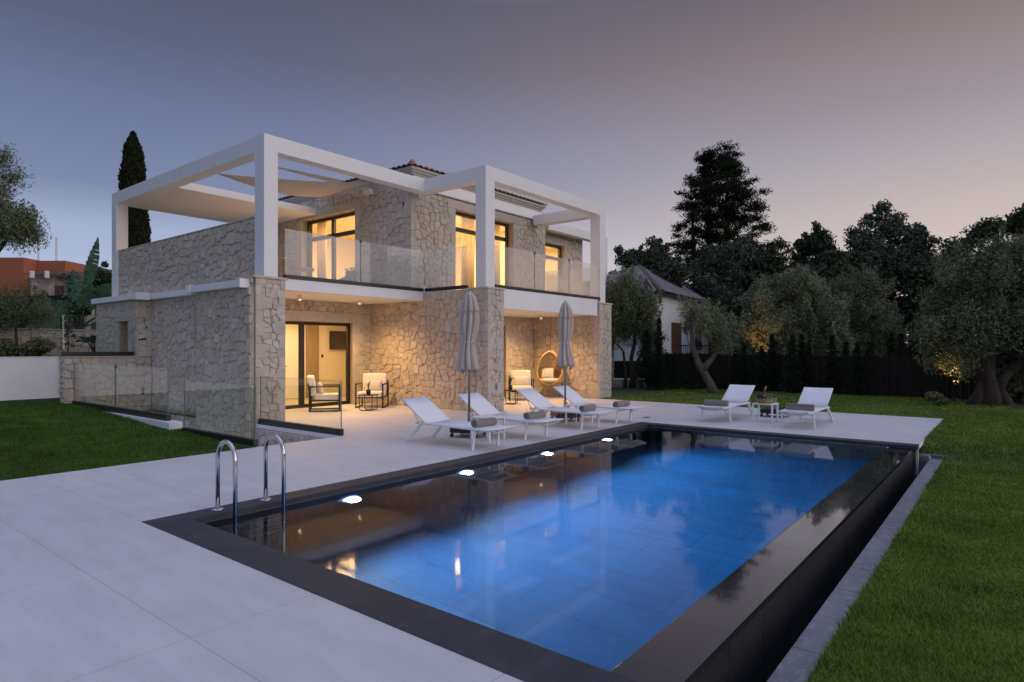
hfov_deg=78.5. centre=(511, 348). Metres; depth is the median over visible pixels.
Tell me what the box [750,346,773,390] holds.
young conifer
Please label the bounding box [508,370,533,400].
armchair
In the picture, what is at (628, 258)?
broadleaf tree
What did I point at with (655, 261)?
broadleaf tree
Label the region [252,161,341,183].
shade sail
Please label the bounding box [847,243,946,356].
broadleaf tree
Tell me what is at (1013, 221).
broadleaf tree
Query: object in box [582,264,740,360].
white house
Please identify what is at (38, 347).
shrub
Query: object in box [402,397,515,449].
sun lounger
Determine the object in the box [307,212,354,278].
window
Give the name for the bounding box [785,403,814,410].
rolled towel
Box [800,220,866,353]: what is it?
broadleaf tree
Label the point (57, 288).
window
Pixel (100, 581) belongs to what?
terrace
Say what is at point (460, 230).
window
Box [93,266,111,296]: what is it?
shrub
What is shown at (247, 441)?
glass railing
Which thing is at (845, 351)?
young conifer
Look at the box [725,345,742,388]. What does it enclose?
young conifer
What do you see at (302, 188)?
shade sail
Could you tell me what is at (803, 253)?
broadleaf tree
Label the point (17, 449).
grass
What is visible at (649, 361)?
young conifer
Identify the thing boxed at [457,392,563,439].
sun lounger
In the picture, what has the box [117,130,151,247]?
cypress tree
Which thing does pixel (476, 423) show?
rolled towel
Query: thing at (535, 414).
rolled towel
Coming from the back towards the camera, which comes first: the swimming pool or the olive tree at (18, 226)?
the olive tree at (18, 226)
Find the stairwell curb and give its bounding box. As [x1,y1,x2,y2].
[108,412,259,522]
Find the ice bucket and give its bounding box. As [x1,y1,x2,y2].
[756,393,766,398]
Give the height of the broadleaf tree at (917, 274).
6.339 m
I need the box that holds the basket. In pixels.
[757,398,773,403]
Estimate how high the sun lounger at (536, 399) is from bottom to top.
0.728 m
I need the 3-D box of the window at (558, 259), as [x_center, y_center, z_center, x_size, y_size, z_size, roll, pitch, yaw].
[1.406,-2.760,23.938,0.090,2.380,1.480,0,0,39]
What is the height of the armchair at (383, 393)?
0.915 m
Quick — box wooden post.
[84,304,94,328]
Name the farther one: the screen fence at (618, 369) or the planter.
the screen fence at (618, 369)
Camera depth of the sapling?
22.40 m
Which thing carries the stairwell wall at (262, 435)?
on the ground at (618, 391)
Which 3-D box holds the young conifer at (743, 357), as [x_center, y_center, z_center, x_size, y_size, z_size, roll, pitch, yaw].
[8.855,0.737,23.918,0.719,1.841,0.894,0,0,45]
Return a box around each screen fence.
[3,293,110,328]
[614,361,641,377]
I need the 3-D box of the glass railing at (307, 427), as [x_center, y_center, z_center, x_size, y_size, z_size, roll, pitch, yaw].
[-4.222,1.097,12.370,2.820,1.003,0.085,0,0,39]
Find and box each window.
[55,286,63,294]
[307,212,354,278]
[456,212,507,285]
[545,244,560,291]
[695,330,701,349]
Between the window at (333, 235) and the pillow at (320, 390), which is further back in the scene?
the window at (333, 235)
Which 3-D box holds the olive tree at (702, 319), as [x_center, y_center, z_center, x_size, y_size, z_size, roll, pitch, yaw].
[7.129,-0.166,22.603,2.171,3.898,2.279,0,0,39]
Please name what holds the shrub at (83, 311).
on the ground at (618, 391)
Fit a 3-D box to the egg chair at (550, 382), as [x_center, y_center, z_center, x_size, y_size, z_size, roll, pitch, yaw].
[1.258,0.119,20.409,0.878,2.298,0.819,0,0,14]
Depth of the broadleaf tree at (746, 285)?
40.66 m
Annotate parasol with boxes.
[450,290,484,437]
[550,300,580,420]
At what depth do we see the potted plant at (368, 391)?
16.16 m
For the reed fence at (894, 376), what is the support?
on the ground at (618, 391)
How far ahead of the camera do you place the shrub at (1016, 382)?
18.52 m
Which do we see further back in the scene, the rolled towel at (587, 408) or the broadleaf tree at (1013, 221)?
the broadleaf tree at (1013, 221)
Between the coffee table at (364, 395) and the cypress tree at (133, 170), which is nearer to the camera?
the coffee table at (364, 395)
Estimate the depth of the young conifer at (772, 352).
23.38 m
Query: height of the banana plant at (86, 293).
4.231 m
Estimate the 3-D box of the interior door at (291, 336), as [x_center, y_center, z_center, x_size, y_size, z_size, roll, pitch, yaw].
[-6.947,0.500,19.738,0.126,2.160,0.780,0,0,39]
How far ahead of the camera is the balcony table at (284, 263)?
15.75 m
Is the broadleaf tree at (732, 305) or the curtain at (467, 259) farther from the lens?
the broadleaf tree at (732, 305)
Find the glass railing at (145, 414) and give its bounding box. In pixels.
[72,364,170,420]
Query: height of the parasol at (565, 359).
2.665 m
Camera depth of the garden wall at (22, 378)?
15.07 m
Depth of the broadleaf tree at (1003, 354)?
24.27 m
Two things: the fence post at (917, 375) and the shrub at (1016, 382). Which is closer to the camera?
the shrub at (1016, 382)
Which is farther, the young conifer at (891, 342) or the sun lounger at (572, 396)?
the young conifer at (891, 342)
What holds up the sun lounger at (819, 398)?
on the terrace
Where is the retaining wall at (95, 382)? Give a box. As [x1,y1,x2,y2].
[59,356,151,411]
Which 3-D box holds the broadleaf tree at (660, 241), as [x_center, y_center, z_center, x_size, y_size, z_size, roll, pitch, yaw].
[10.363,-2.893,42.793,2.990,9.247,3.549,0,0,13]
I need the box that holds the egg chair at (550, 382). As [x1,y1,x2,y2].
[536,317,563,386]
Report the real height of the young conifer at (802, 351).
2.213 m
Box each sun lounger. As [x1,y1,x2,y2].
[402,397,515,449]
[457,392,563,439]
[517,388,613,429]
[553,385,645,423]
[695,384,754,421]
[776,387,833,428]
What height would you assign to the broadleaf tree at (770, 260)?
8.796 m
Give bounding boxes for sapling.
[56,273,79,351]
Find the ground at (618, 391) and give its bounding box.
[0,353,1023,681]
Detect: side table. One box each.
[470,415,504,440]
[565,403,592,422]
[752,402,778,422]
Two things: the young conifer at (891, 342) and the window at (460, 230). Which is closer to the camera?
the window at (460, 230)
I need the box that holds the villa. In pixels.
[91,133,613,438]
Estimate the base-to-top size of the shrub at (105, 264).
4.536 m
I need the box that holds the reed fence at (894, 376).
[642,352,1022,402]
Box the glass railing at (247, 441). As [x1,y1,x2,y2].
[182,380,257,446]
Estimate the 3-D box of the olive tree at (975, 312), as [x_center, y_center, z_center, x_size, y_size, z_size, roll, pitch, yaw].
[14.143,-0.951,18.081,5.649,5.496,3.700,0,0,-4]
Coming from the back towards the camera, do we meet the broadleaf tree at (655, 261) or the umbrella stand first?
the broadleaf tree at (655, 261)
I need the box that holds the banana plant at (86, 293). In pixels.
[26,237,111,329]
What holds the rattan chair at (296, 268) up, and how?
on the villa
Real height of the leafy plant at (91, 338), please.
0.808 m
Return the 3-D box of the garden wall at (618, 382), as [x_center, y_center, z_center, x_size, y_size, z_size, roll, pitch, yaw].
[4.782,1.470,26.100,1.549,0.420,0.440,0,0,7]
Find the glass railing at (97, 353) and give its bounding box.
[61,315,133,355]
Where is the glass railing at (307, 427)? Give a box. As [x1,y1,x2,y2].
[258,377,343,435]
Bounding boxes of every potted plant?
[366,380,370,394]
[507,375,512,389]
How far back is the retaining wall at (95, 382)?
16.12 m
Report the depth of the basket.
13.60 m
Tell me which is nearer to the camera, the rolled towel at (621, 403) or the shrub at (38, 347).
the rolled towel at (621, 403)
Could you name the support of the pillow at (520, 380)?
on the armchair at (520, 373)
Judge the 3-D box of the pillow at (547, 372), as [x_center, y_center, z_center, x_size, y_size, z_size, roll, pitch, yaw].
[1.169,0.800,20.463,0.420,0.360,0.150,0,-20,6]
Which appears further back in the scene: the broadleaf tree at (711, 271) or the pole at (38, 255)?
the pole at (38, 255)
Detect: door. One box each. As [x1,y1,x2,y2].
[285,321,349,408]
[285,330,297,398]
[671,322,681,353]
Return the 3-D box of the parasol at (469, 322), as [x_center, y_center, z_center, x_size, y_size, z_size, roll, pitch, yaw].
[-0.783,0.267,11.413,0.547,2.665,0.540,0,0,18]
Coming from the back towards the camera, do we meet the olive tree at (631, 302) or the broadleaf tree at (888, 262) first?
the broadleaf tree at (888, 262)
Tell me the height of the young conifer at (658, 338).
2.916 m
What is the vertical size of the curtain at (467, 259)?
2.650 m
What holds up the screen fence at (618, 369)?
on the ground at (618, 391)
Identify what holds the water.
in the swimming pool
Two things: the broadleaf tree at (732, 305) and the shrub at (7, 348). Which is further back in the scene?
the broadleaf tree at (732, 305)
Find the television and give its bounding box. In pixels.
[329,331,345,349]
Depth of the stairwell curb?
12.10 m
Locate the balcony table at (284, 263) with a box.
[278,257,288,274]
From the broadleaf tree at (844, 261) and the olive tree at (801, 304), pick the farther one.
the broadleaf tree at (844, 261)
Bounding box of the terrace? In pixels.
[0,395,941,681]
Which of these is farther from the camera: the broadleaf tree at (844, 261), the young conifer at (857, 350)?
the broadleaf tree at (844, 261)
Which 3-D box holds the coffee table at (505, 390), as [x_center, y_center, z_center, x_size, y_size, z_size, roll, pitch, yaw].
[-0.045,1.396,17.999,0.400,0.404,0.400,0,0,10]
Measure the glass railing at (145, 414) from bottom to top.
1.030 m
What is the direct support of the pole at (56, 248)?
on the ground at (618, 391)
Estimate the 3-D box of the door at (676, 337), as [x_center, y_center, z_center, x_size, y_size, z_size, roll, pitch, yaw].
[8.665,-0.325,33.015,0.040,2.050,1.530,0,0,33]
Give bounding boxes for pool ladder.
[211,434,285,521]
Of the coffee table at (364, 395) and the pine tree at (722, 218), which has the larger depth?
the pine tree at (722, 218)
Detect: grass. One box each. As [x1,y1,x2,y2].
[0,403,259,480]
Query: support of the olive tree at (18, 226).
on the ground at (618, 391)
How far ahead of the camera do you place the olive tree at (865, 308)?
26.98 m
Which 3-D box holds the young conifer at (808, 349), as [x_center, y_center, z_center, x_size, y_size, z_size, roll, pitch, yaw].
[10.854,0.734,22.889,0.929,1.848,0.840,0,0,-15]
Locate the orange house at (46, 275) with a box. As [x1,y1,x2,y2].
[0,257,111,295]
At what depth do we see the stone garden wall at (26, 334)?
22.68 m
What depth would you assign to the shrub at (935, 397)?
17.86 m
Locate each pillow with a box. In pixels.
[317,382,323,393]
[364,380,382,390]
[513,376,528,385]
[541,368,553,377]
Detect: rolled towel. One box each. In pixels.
[471,417,496,427]
[523,410,545,418]
[579,404,595,411]
[612,400,629,406]
[704,399,728,405]
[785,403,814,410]
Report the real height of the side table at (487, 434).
0.400 m
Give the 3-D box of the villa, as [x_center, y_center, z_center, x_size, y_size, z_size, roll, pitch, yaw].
[-3.076,-0.860,21.385,11.040,10.119,16.260,0,0,39]
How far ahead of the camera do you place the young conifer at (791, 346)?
22.38 m
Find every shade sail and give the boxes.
[218,173,377,196]
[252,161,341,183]
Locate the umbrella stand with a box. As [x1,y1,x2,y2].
[760,398,785,416]
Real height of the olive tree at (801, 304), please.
5.126 m
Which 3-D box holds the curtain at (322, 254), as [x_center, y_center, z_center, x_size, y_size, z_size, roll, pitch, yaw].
[-6.352,-2.925,20.939,0.536,2.650,0.126,0,0,39]
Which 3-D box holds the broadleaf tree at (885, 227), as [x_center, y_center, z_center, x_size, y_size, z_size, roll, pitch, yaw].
[21.469,-3.573,37.774,4.751,10.608,5.484,0,0,39]
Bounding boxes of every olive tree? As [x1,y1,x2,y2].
[0,140,53,255]
[0,277,64,355]
[605,263,668,387]
[674,289,745,393]
[737,263,861,366]
[822,263,911,356]
[907,222,1023,405]
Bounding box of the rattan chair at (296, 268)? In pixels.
[288,253,314,276]
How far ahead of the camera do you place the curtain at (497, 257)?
21.18 m
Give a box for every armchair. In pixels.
[307,375,340,411]
[355,373,388,407]
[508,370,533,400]
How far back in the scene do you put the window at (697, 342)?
36.17 m
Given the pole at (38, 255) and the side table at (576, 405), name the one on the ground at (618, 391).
the pole at (38, 255)
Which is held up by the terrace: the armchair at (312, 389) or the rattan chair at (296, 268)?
the armchair at (312, 389)
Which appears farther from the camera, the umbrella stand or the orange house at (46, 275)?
the orange house at (46, 275)
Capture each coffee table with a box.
[358,394,378,410]
[504,389,517,404]
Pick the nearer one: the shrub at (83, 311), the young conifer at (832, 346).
the young conifer at (832, 346)
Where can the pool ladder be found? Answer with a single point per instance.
(235, 474)
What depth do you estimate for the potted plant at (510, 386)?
17.97 m
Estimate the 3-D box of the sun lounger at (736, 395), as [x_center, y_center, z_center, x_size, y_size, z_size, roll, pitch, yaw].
[4.886,1.238,14.255,0.692,0.728,2.035,0,0,39]
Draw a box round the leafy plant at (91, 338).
[76,333,95,351]
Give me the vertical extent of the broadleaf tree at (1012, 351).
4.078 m
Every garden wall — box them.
[0,328,95,355]
[0,356,59,400]
[614,378,645,387]
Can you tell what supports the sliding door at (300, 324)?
in the villa
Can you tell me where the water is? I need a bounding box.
[204,427,886,671]
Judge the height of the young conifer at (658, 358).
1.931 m
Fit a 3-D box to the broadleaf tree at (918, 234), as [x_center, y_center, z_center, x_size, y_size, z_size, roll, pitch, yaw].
[24.184,-3.158,37.848,4.480,9.778,3.502,0,0,39]
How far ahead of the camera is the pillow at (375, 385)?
17.20 m
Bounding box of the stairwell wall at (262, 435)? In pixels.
[256,428,322,446]
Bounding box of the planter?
[338,267,357,281]
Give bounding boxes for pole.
[37,244,39,259]
[55,236,57,260]
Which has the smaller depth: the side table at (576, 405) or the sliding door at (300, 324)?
the side table at (576, 405)
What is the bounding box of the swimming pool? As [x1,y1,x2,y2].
[142,422,949,681]
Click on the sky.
(839, 108)
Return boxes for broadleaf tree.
[608,245,643,273]
[613,235,692,287]
[645,237,681,275]
[685,232,760,353]
[714,276,785,343]
[719,239,765,354]
[738,235,804,346]
[773,248,882,353]
[787,231,819,352]
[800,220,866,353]
[839,199,914,352]
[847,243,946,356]
[877,222,941,352]
[895,255,950,356]
[933,202,1023,259]
[953,339,1014,358]
[1000,341,1023,358]
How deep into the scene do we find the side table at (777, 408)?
13.71 m
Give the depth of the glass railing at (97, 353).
15.97 m
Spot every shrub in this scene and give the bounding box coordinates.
[0,337,23,356]
[18,337,56,355]
[63,304,93,328]
[90,261,111,290]
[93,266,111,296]
[924,391,948,404]
[996,358,1023,402]
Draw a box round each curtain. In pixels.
[317,222,326,277]
[461,217,473,287]
[495,225,499,284]
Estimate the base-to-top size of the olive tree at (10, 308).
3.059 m
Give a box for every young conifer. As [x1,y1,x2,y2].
[634,329,660,389]
[649,318,671,386]
[650,342,669,389]
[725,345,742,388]
[734,344,752,384]
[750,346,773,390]
[759,334,785,390]
[776,334,804,392]
[787,333,815,392]
[800,344,814,386]
[817,335,849,393]
[840,342,851,382]
[842,341,873,394]
[884,332,897,357]
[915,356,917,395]
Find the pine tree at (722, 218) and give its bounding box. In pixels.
[666,140,793,297]

